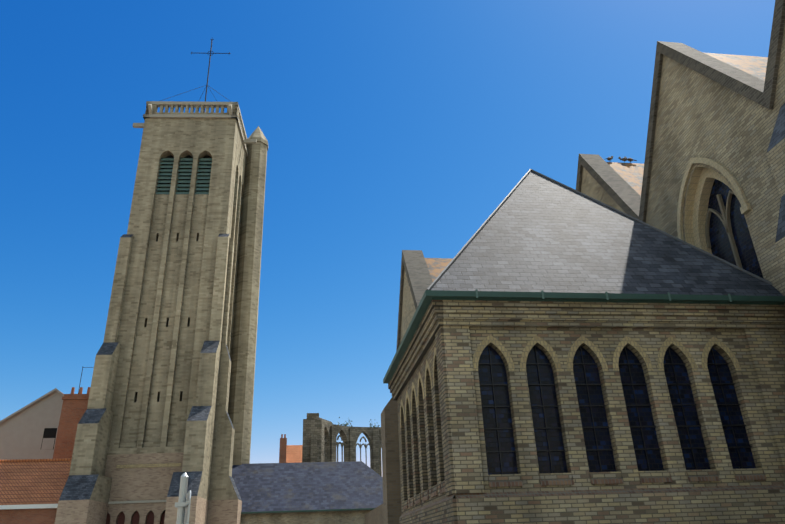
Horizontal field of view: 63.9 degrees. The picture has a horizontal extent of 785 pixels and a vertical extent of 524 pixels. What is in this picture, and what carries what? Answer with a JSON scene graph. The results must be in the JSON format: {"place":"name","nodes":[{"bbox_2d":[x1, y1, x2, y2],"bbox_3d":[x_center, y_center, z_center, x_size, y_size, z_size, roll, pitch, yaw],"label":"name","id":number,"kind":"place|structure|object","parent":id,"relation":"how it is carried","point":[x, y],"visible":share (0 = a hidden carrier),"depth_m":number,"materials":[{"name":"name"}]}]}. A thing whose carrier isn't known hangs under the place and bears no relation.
{"place":"outdoors","nodes":[
{"label":"outdoors","id":0,"kind":"place"},
{"bbox_2d":[0,0,774,466],"label":"sky","id":1,"kind":"structure","parent":0,"point":[389,127],"materials":[{"name":"blue"}]},
{"bbox_3d":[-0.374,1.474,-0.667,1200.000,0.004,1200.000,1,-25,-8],"label":"ground","id":2,"kind":"structure","parent":0,"visible":0},
{"bbox_2d":[0,458,71,523],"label":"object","id":3,"kind":"structure","parent":2,"relation":"on","point":[31,490],"depth_m":45.65,"materials":[{"name":"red tile"}]},
{"bbox_2d":[0,367,93,459],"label":"house wall","id":4,"kind":"structure","parent":2,"relation":"on","point":[44,426],"depth_m":56.85,"materials":[{"name":"beige paint"}]},
{"bbox_2d":[55,101,267,523],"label":"tower wall","id":5,"kind":"structure","parent":2,"relation":"on","point":[170,400],"depth_m":51.50,"materials":[{"name":"beige brick"}]},
{"bbox_2d":[161,39,230,112],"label":"cross","id":6,"kind":"object","parent":5,"relation":"on","point":[210,53],"visible":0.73,"depth_m":67.25,"materials":[{"name":"black metal"}]},
{"bbox_2d":[175,473,190,523],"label":"stone cross","id":7,"kind":"object","parent":2,"relation":"on","point":[183,503],"visible":1,"depth_m":6.36,"materials":[{"name":"stone"}]},
{"bbox_2d":[279,434,301,462],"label":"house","id":8,"kind":"structure","parent":2,"relation":"on","point":[290,453],"depth_m":93.58,"materials":[{"name":"brick"}]},
{"bbox_2d":[232,461,382,523],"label":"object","id":9,"kind":"structure","parent":2,"relation":"on","point":[317,493],"depth_m":49.85,"materials":[{"name":"tile"}]},
{"bbox_2d":[302,413,381,475],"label":"ruin wall","id":10,"kind":"structure","parent":2,"relation":"on","point":[320,443],"depth_m":74.83,"materials":[{"name":"grey stone"}]},
{"bbox_2d":[332,417,378,426],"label":"plants","id":11,"kind":"object","parent":10,"relation":"on","point":[346,424],"visible":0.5,"depth_m":77.92,"materials":[{"name":"green plant"}]},
{"bbox_2d":[365,250,452,523],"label":"church","id":12,"kind":"structure","parent":2,"relation":"on","point":[420,273],"depth_m":20.89,"materials":[{"name":"stone"}]},
{"bbox_2d":[383,289,784,523],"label":"chapel wall","id":13,"kind":"structure","parent":2,"relation":"on","point":[542,407],"depth_m":11.83,"materials":[{"name":"beige brick"}]},
{"bbox_2d":[427,169,782,295],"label":"roof","id":14,"kind":"structure","parent":13,"relation":"on","point":[536,231],"depth_m":13.58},
{"bbox_2d":[576,0,784,311],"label":"church","id":15,"kind":"structure","parent":2,"relation":"on","point":[708,175],"depth_m":15.59,"materials":[{"name":"stone"}]},
{"bbox_2d":[618,157,630,162],"bbox_3d":[8.380,-3.712,22.729,0.429,0.295,0.126,-9,-26,15],"label":"pigeon","id":16,"kind":"object","parent":15,"relation":"on","point":[623,159],"visible":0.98,"depth_m":22.69,"materials":[{"name":"grey"}]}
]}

